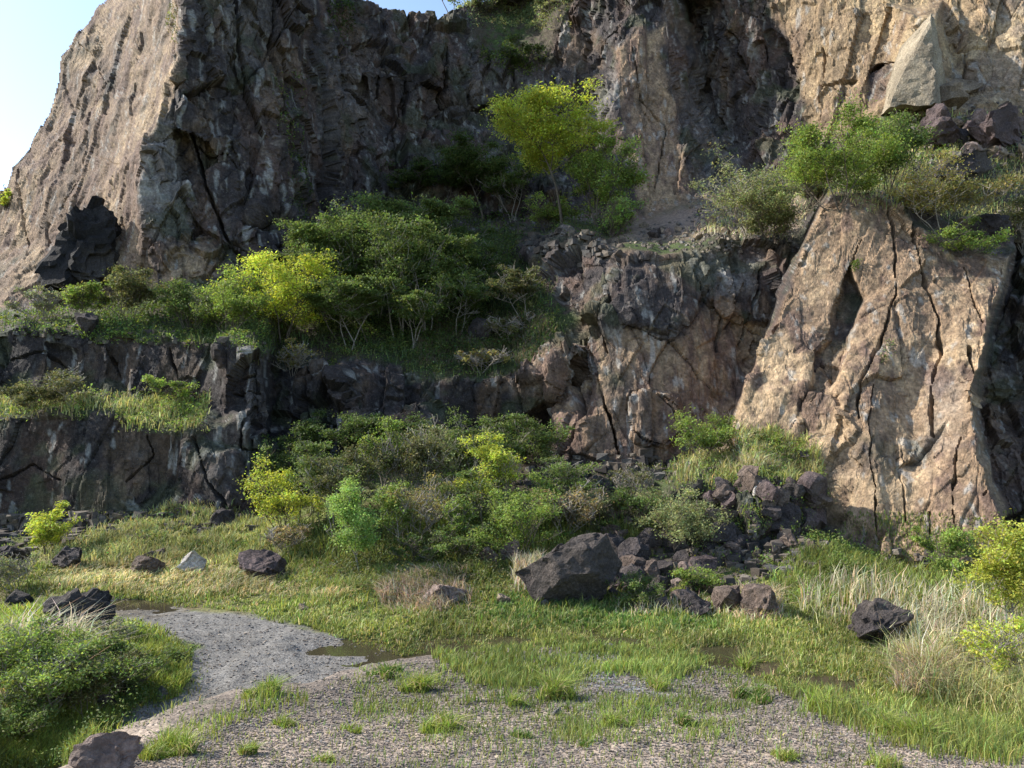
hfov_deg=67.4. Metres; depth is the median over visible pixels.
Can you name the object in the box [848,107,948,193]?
bush
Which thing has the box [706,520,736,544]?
outcrop rock
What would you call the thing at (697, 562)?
talus rock
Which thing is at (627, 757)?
gravel
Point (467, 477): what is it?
sapling
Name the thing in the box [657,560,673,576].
talus rock
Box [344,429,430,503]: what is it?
sapling
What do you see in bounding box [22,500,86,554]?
meadow shrub
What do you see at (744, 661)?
grass tuft
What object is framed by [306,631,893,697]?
water
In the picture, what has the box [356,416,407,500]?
sapling
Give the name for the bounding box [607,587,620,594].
talus rock
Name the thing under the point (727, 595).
rock
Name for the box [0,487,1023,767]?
ground
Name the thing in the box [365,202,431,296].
slender tree
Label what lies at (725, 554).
outcrop rock
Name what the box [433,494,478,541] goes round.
sapling
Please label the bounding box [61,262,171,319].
bright shrub
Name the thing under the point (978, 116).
rubble rock
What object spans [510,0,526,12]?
crest shrub
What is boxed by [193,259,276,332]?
bright shrub
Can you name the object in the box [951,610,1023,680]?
yellow shrub
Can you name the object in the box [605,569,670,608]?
mound shrub
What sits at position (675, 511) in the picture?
mound shrub
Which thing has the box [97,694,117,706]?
rock
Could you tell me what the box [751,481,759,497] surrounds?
rock
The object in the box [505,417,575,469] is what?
thicket shrub
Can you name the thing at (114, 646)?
corner bush
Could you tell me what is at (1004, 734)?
grass
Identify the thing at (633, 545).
talus rock
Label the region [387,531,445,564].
thicket shrub
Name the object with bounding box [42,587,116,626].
rock
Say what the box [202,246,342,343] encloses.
bright shrub
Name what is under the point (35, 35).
sky
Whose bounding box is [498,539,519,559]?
rock
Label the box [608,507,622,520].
fallen rock
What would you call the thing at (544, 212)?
broad tree
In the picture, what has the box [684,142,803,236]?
grey shrub
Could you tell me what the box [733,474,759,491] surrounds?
outcrop rock
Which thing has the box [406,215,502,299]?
slender tree
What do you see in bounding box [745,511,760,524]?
outcrop rock
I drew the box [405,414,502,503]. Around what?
shrub
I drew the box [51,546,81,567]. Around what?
rock
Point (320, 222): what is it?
slender tree
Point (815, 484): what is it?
outcrop rock
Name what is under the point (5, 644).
corner bush
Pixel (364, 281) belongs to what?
slender tree
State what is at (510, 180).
shaded tree
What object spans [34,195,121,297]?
rock pinnacle
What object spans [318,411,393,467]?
thicket tree
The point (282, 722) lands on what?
grass tuft
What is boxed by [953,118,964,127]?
rubble rock
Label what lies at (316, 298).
slender tree
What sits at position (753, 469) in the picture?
outcrop rock
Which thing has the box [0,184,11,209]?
edge shrub
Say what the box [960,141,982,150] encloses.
rubble rock
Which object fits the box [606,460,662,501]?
bare shrub
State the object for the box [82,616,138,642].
corner bush
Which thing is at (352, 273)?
slender tree
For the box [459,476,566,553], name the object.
thicket shrub
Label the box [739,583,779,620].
rock
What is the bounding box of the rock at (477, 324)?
[468,317,491,340]
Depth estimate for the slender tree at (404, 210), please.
42.87 m
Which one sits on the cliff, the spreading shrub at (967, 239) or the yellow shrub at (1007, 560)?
the spreading shrub at (967, 239)
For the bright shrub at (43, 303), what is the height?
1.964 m
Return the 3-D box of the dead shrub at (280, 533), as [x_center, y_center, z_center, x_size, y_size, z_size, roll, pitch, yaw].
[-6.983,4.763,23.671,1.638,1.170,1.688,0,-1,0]
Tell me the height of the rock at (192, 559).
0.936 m
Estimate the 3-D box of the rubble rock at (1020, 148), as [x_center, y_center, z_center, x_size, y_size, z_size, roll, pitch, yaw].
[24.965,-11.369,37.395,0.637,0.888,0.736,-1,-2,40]
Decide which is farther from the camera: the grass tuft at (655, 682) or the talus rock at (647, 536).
the talus rock at (647, 536)
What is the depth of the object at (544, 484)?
25.00 m
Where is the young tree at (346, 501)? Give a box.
[318,471,388,569]
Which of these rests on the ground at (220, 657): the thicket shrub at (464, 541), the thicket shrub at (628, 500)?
the thicket shrub at (464, 541)
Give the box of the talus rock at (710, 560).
[688,554,717,570]
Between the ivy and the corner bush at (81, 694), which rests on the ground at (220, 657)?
the corner bush at (81, 694)
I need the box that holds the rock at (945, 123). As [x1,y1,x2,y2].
[915,103,959,144]
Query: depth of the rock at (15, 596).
18.86 m
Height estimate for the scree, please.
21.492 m
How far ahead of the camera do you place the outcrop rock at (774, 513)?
23.79 m
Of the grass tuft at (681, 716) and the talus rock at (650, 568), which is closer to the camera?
the grass tuft at (681, 716)
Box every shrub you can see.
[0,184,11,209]
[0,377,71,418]
[0,551,42,591]
[2,283,65,320]
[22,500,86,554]
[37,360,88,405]
[52,280,114,313]
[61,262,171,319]
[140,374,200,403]
[144,276,220,333]
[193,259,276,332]
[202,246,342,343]
[236,451,329,529]
[259,519,313,551]
[265,451,364,523]
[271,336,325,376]
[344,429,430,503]
[384,470,464,534]
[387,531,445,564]
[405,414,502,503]
[419,521,492,560]
[453,0,508,14]
[453,345,511,373]
[453,427,515,523]
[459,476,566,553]
[483,308,536,340]
[489,34,548,72]
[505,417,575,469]
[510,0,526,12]
[530,478,612,536]
[533,0,561,14]
[557,488,625,532]
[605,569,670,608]
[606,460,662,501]
[608,481,671,518]
[628,484,737,553]
[666,404,742,459]
[668,560,729,592]
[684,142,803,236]
[727,182,819,247]
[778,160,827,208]
[876,148,1023,239]
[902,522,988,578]
[916,215,1014,257]
[946,508,1023,631]
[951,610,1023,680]
[984,183,1023,255]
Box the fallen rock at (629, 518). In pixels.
[624,515,633,526]
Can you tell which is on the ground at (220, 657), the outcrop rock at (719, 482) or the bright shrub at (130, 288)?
the outcrop rock at (719, 482)
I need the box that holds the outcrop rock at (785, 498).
[776,486,791,506]
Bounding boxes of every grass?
[0,108,1023,767]
[0,198,1023,722]
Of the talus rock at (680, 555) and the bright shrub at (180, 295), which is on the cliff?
the bright shrub at (180, 295)
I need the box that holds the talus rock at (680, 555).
[672,550,689,562]
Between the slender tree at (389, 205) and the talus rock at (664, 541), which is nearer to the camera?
the talus rock at (664, 541)
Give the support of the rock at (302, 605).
on the ground at (220, 657)
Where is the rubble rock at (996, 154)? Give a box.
[988,145,1002,159]
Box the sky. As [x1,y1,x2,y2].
[0,0,470,190]
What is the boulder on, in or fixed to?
on the ground at (220, 657)
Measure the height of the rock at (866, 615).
0.884 m
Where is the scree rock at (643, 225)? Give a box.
[639,222,648,227]
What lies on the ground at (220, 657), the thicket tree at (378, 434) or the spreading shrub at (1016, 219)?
the thicket tree at (378, 434)
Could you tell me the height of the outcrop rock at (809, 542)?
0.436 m
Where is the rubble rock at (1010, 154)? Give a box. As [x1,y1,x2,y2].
[1008,153,1014,158]
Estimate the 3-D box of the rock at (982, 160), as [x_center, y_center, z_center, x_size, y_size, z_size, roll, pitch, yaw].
[21.090,-10.137,36.206,3.288,1.696,2.111,0,-1,0]
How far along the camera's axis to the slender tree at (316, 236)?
38.39 m
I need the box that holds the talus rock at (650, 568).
[643,559,659,582]
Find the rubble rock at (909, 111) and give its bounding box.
[898,109,916,119]
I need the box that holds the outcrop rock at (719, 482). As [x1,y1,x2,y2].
[714,476,735,490]
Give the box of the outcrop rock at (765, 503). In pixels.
[762,498,777,506]
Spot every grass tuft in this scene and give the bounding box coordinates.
[138,714,228,760]
[234,737,274,755]
[235,672,298,698]
[267,709,302,727]
[307,748,336,763]
[338,720,365,733]
[362,659,409,678]
[396,664,453,692]
[415,707,472,734]
[498,688,534,706]
[510,722,537,738]
[526,665,598,701]
[573,736,599,746]
[598,707,639,726]
[640,670,678,691]
[669,707,705,726]
[711,672,782,704]
[723,644,775,669]
[768,743,801,761]
[792,677,881,714]
[855,699,962,743]
[855,744,923,767]
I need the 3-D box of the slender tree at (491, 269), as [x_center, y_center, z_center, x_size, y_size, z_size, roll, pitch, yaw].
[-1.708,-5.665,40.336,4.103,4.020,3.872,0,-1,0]
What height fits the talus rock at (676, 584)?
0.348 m
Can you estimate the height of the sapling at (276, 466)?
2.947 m
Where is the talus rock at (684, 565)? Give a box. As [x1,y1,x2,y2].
[678,561,691,571]
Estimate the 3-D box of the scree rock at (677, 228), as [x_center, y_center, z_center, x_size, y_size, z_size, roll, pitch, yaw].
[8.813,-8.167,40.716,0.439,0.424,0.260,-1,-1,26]
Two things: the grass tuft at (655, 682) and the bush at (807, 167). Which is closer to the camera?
the grass tuft at (655, 682)
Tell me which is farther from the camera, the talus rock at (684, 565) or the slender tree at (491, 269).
the slender tree at (491, 269)
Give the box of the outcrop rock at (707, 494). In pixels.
[703,490,718,509]
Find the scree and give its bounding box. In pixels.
[0,101,1023,586]
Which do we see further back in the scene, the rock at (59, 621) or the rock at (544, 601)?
the rock at (544, 601)
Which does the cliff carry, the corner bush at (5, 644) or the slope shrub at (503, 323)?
the slope shrub at (503, 323)
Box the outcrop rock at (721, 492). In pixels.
[712,484,735,502]
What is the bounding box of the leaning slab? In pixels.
[880,13,945,115]
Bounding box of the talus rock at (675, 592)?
[669,589,679,600]
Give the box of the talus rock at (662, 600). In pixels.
[652,596,669,609]
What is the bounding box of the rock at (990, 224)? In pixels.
[970,213,1011,238]
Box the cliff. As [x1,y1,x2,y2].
[0,0,1023,564]
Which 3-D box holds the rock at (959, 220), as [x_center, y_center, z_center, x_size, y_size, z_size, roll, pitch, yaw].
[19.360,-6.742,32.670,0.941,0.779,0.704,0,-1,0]
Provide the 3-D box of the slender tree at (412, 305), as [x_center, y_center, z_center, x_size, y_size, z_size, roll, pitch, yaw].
[-4.291,-3.351,36.472,4.040,3.786,3.793,-1,-1,25]
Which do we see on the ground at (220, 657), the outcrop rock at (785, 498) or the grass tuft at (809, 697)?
the grass tuft at (809, 697)
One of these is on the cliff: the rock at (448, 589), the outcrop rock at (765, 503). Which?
the outcrop rock at (765, 503)
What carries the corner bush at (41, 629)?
on the ground at (220, 657)
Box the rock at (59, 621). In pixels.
[42,615,63,634]
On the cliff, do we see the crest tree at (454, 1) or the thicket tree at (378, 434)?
the crest tree at (454, 1)
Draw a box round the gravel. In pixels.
[111,599,1023,767]
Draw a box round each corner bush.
[0,607,104,696]
[0,617,52,674]
[0,629,159,718]
[0,690,65,747]
[37,624,134,668]
[40,642,150,718]
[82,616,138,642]
[83,639,200,691]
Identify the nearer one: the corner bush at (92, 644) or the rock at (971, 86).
the corner bush at (92, 644)
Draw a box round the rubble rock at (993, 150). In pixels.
[985,146,1008,156]
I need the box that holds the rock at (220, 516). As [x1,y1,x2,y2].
[209,508,234,526]
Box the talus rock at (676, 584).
[670,578,680,588]
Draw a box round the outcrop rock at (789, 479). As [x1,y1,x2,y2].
[785,476,803,496]
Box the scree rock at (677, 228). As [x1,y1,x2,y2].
[674,226,681,230]
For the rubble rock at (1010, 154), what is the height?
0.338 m
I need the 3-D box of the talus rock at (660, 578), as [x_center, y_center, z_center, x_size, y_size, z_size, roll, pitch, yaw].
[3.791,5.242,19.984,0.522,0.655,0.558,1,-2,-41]
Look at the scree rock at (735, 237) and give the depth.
36.22 m
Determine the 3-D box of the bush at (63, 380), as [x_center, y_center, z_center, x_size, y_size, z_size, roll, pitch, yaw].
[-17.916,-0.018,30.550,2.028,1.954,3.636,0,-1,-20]
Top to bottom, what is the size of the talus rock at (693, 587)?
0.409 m
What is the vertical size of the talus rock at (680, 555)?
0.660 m
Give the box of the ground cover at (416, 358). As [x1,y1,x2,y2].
[0,0,1023,767]
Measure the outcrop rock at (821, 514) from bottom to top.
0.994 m
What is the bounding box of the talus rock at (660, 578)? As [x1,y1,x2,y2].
[652,575,670,595]
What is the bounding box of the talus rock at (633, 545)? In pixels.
[617,537,650,559]
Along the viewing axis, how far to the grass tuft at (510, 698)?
7.92 m
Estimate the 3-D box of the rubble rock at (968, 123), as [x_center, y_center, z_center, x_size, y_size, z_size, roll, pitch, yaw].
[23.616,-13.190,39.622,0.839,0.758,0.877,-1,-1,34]
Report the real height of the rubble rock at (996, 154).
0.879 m
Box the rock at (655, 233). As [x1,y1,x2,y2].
[647,228,660,237]
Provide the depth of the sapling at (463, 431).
28.42 m
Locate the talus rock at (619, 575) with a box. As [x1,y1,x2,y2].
[610,572,624,588]
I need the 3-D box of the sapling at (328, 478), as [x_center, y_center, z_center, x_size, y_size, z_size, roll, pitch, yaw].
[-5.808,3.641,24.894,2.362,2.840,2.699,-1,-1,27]
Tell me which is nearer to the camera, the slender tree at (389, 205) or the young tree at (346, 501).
the young tree at (346, 501)
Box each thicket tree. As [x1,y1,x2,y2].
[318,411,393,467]
[345,423,393,442]
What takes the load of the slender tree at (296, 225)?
on the cliff
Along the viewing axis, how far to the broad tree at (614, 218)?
41.28 m
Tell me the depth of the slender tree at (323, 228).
38.36 m
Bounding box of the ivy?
[165,0,895,486]
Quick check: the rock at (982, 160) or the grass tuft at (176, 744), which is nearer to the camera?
the grass tuft at (176, 744)
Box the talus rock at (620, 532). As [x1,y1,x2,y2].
[612,530,628,536]
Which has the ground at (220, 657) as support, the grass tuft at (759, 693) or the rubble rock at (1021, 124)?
the grass tuft at (759, 693)
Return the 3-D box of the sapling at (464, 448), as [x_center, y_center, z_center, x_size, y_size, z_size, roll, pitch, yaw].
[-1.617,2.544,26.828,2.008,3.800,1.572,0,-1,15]
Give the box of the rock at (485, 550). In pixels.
[478,547,498,563]
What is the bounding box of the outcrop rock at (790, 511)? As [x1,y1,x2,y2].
[770,502,801,531]
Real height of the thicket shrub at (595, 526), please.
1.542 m
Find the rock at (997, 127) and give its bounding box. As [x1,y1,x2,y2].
[967,102,1021,147]
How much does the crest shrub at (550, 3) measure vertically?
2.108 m
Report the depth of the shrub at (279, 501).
25.13 m
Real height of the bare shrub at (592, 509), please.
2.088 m
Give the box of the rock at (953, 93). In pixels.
[940,80,969,108]
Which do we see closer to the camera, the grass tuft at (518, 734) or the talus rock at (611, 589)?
the grass tuft at (518, 734)
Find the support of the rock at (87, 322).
on the cliff
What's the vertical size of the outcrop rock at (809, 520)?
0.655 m
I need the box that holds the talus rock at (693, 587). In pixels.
[685,579,707,594]
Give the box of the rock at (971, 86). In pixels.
[952,78,982,93]
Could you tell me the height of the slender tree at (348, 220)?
6.734 m
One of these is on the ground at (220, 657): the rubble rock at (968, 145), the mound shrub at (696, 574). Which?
the mound shrub at (696, 574)
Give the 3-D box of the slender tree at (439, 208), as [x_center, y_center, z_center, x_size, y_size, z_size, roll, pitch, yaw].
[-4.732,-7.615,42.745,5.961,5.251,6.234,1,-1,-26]
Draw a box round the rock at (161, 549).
[142,547,164,557]
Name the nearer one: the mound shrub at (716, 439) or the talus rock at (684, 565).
the talus rock at (684, 565)
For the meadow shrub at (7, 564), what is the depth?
20.25 m
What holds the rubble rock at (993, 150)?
on the cliff
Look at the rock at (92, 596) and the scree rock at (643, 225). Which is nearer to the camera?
the rock at (92, 596)
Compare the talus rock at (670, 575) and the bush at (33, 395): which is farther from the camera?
the bush at (33, 395)
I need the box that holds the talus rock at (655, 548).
[648,536,661,557]
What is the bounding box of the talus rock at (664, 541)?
[659,528,673,548]
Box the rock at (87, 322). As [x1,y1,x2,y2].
[74,312,98,334]
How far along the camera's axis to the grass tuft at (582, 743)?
6.50 m
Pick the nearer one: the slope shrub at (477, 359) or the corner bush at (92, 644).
the corner bush at (92, 644)
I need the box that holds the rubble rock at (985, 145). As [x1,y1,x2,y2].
[979,143,992,147]
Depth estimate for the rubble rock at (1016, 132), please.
38.25 m
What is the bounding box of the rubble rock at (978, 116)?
[970,108,986,123]
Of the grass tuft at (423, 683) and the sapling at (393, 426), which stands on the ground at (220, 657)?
the grass tuft at (423, 683)
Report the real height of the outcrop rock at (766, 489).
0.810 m
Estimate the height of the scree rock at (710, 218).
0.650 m
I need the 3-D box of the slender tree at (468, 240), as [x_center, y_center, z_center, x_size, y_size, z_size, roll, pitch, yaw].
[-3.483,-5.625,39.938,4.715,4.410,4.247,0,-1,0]
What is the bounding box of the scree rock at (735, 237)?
[732,234,739,239]
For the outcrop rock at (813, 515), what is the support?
on the cliff
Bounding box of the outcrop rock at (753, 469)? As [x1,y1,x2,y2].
[737,465,758,483]
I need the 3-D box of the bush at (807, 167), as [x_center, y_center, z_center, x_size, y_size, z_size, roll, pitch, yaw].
[13.606,-8.990,31.191,6.399,4.106,6.086,0,-1,0]
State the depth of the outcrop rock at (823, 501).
24.64 m
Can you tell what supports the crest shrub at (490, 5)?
on the cliff
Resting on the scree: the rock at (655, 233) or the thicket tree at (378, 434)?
the rock at (655, 233)
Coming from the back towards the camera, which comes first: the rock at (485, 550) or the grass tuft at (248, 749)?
the rock at (485, 550)
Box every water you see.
[110,599,179,613]
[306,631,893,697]
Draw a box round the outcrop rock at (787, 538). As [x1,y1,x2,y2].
[779,533,799,547]
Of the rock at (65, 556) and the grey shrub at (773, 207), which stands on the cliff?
the grey shrub at (773, 207)
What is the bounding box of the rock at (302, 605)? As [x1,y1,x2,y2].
[298,603,307,610]
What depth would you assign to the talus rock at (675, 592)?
19.17 m
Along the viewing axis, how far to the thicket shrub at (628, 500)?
24.82 m
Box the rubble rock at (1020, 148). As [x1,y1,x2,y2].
[1017,143,1023,152]
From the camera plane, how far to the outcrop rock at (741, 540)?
23.39 m
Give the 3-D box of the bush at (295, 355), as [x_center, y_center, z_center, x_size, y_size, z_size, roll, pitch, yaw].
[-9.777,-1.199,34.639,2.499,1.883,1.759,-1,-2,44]
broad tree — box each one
[478,75,623,223]
[523,191,582,229]
[560,128,653,228]
[597,193,649,237]
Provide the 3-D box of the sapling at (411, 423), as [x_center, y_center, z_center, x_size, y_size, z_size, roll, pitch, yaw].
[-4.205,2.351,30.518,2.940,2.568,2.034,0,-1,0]
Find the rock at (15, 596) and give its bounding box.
[5,589,33,603]
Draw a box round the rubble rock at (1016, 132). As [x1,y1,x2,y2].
[1013,128,1021,136]
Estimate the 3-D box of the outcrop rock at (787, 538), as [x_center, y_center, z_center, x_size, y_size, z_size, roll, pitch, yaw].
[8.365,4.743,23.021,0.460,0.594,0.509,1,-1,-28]
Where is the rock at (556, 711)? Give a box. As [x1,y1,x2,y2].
[552,707,561,715]
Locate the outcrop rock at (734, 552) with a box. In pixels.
[730,550,744,558]
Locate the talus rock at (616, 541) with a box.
[604,533,624,555]
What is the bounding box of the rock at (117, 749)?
[68,731,143,767]
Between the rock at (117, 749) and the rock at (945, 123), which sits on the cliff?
the rock at (945, 123)
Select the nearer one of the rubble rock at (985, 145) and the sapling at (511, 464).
the sapling at (511, 464)
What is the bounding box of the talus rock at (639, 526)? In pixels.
[633,522,647,530]
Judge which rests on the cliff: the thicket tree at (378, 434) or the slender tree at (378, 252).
the slender tree at (378, 252)
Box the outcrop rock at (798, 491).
[782,483,805,502]
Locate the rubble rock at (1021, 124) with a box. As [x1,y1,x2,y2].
[1019,116,1023,132]
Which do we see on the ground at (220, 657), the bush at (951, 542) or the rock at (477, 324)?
the bush at (951, 542)
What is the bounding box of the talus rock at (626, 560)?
[619,554,645,566]
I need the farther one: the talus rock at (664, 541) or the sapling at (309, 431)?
the sapling at (309, 431)
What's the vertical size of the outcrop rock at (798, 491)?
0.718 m
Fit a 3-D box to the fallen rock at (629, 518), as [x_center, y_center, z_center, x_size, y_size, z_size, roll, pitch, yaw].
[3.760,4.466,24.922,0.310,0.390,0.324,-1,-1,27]
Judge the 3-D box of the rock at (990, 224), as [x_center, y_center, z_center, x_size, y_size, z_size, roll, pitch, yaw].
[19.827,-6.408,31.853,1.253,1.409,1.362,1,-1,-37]
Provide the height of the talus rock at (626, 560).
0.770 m
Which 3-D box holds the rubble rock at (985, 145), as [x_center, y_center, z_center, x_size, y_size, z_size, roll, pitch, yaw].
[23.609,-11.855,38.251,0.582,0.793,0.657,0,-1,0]
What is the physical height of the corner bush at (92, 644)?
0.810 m
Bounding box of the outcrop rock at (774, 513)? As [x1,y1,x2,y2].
[760,505,781,520]
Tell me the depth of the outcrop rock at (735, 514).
23.85 m
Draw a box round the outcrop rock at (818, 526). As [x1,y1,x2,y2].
[803,507,821,536]
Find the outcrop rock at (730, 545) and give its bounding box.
[723,540,741,550]
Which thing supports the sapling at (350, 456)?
on the cliff
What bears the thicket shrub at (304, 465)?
on the cliff
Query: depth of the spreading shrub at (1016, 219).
32.33 m
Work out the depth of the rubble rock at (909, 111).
41.39 m
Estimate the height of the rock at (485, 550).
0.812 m
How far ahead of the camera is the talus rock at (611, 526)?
24.53 m
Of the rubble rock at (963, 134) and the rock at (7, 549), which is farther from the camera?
the rubble rock at (963, 134)
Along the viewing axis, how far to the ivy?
47.58 m
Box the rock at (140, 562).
[130,555,166,573]
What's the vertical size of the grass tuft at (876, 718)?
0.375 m
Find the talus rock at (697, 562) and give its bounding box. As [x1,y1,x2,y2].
[689,559,709,572]
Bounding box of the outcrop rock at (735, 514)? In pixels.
[704,508,737,523]
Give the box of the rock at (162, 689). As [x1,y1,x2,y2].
[157,685,167,698]
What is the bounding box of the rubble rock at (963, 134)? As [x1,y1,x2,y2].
[957,128,969,143]
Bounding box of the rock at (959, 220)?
[957,216,973,231]
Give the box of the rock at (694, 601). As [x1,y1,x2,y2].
[677,587,711,615]
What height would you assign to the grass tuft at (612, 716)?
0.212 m
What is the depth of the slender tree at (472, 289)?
38.00 m
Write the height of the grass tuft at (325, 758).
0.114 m
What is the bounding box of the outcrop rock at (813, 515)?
[800,508,819,533]
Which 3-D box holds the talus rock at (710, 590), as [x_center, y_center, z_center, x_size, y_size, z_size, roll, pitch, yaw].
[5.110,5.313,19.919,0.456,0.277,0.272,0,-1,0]
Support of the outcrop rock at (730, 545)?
on the cliff
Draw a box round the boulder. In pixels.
[515,533,622,602]
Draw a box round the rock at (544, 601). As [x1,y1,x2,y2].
[540,599,548,604]
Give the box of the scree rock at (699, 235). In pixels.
[694,232,702,239]
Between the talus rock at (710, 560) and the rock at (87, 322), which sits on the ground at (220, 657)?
the talus rock at (710, 560)
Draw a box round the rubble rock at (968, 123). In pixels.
[962,120,977,128]
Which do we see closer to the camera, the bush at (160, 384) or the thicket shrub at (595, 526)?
the thicket shrub at (595, 526)
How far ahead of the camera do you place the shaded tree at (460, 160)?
51.48 m
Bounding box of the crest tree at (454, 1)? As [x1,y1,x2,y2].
[442,0,460,18]
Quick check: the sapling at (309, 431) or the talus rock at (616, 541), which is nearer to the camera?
the talus rock at (616, 541)
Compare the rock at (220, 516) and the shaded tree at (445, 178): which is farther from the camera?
the shaded tree at (445, 178)
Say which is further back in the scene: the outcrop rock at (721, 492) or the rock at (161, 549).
the outcrop rock at (721, 492)
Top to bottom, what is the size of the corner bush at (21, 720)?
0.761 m
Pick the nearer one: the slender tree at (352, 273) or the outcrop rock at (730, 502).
the outcrop rock at (730, 502)
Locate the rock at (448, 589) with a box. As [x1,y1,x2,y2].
[421,584,466,601]
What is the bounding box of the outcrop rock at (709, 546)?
[702,542,718,553]
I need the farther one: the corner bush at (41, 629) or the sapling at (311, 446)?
the sapling at (311, 446)
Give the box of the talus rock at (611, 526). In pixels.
[604,524,620,532]
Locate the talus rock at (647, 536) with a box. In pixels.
[637,527,661,547]
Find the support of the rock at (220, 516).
on the ground at (220, 657)
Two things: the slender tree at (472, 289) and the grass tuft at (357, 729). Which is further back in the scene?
the slender tree at (472, 289)
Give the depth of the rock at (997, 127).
37.86 m
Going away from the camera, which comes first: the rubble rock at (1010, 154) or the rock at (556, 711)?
the rock at (556, 711)
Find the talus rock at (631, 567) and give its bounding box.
[619,563,645,577]
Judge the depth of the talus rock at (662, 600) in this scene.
18.20 m
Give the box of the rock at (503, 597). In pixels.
[496,593,510,602]
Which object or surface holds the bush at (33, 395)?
on the cliff
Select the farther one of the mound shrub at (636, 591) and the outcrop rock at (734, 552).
the outcrop rock at (734, 552)
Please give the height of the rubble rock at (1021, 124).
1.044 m
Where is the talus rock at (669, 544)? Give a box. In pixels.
[667,537,675,547]
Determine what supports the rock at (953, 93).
on the cliff
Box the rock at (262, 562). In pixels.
[237,549,286,577]
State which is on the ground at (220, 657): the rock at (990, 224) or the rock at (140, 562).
the rock at (140, 562)
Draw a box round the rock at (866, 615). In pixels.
[847,598,913,640]
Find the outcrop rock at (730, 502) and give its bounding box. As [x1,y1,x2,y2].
[721,490,735,509]
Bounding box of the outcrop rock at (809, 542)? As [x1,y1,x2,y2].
[805,540,822,549]
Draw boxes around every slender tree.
[267,214,349,306]
[285,212,365,317]
[291,228,358,262]
[293,279,343,340]
[294,219,335,252]
[303,189,415,235]
[310,277,401,350]
[313,194,380,312]
[325,272,390,344]
[335,239,417,317]
[351,209,447,338]
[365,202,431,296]
[375,271,466,347]
[381,214,488,332]
[392,192,485,244]
[393,197,441,227]
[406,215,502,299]
[419,233,489,311]
[433,267,505,337]
[446,237,515,285]
[481,262,551,317]
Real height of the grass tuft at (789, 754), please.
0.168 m
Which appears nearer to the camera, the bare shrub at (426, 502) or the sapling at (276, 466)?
the bare shrub at (426, 502)
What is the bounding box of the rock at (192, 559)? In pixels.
[175,550,206,571]
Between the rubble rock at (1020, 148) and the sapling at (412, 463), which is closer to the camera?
the sapling at (412, 463)
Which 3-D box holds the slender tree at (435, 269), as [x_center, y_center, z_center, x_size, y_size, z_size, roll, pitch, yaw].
[-3.843,-5.178,38.463,5.392,6.324,4.821,0,-1,0]
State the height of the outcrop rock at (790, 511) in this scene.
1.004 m
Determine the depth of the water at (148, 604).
18.86 m
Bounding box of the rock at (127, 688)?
[116,683,136,695]
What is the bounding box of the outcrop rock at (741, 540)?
[732,534,750,548]
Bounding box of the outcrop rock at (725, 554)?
[720,548,730,560]
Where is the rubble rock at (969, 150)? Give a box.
[961,147,973,153]
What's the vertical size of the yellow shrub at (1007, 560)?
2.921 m
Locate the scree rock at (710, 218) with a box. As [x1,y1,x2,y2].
[705,215,716,224]
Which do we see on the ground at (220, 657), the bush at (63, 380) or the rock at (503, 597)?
the rock at (503, 597)
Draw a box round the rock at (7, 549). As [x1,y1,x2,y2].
[0,545,31,560]
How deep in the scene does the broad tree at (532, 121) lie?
42.97 m
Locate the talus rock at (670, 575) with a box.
[666,572,675,579]
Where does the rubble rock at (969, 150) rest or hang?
on the cliff
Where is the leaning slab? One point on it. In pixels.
(917, 79)
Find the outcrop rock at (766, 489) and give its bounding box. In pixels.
[755,479,782,502]
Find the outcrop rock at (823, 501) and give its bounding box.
[804,494,833,509]
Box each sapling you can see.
[251,438,303,493]
[271,408,333,484]
[290,433,340,512]
[295,454,376,533]
[335,436,389,506]
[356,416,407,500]
[367,411,439,444]
[367,479,417,545]
[394,425,447,512]
[419,424,501,485]
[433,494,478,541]
[434,455,500,524]
[439,402,487,506]
[471,410,538,456]
[484,448,526,508]
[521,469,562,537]
[530,455,604,507]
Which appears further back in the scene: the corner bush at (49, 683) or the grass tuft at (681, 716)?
the corner bush at (49, 683)
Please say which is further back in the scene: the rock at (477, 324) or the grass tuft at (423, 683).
the rock at (477, 324)
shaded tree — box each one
[379,150,441,203]
[425,128,511,220]
[425,160,491,205]
[465,147,541,221]
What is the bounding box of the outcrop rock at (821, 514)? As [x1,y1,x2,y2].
[813,507,826,528]
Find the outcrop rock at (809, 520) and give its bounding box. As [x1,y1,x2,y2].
[800,514,814,533]
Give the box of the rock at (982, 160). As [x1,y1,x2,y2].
[933,149,992,181]
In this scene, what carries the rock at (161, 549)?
on the ground at (220, 657)
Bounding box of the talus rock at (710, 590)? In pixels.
[703,585,713,593]
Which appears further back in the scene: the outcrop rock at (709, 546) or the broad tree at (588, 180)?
the broad tree at (588, 180)
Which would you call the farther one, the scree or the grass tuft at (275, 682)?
the scree
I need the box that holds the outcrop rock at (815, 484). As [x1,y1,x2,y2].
[797,471,827,503]
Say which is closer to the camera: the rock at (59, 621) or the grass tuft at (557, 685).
the grass tuft at (557, 685)
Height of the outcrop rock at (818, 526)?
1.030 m
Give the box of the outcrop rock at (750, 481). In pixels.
[742,469,762,493]
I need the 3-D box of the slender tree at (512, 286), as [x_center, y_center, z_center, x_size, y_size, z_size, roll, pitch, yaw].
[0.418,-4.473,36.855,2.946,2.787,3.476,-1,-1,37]
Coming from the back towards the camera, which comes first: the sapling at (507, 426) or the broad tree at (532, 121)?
the broad tree at (532, 121)
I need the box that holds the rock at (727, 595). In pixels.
[711,585,739,611]

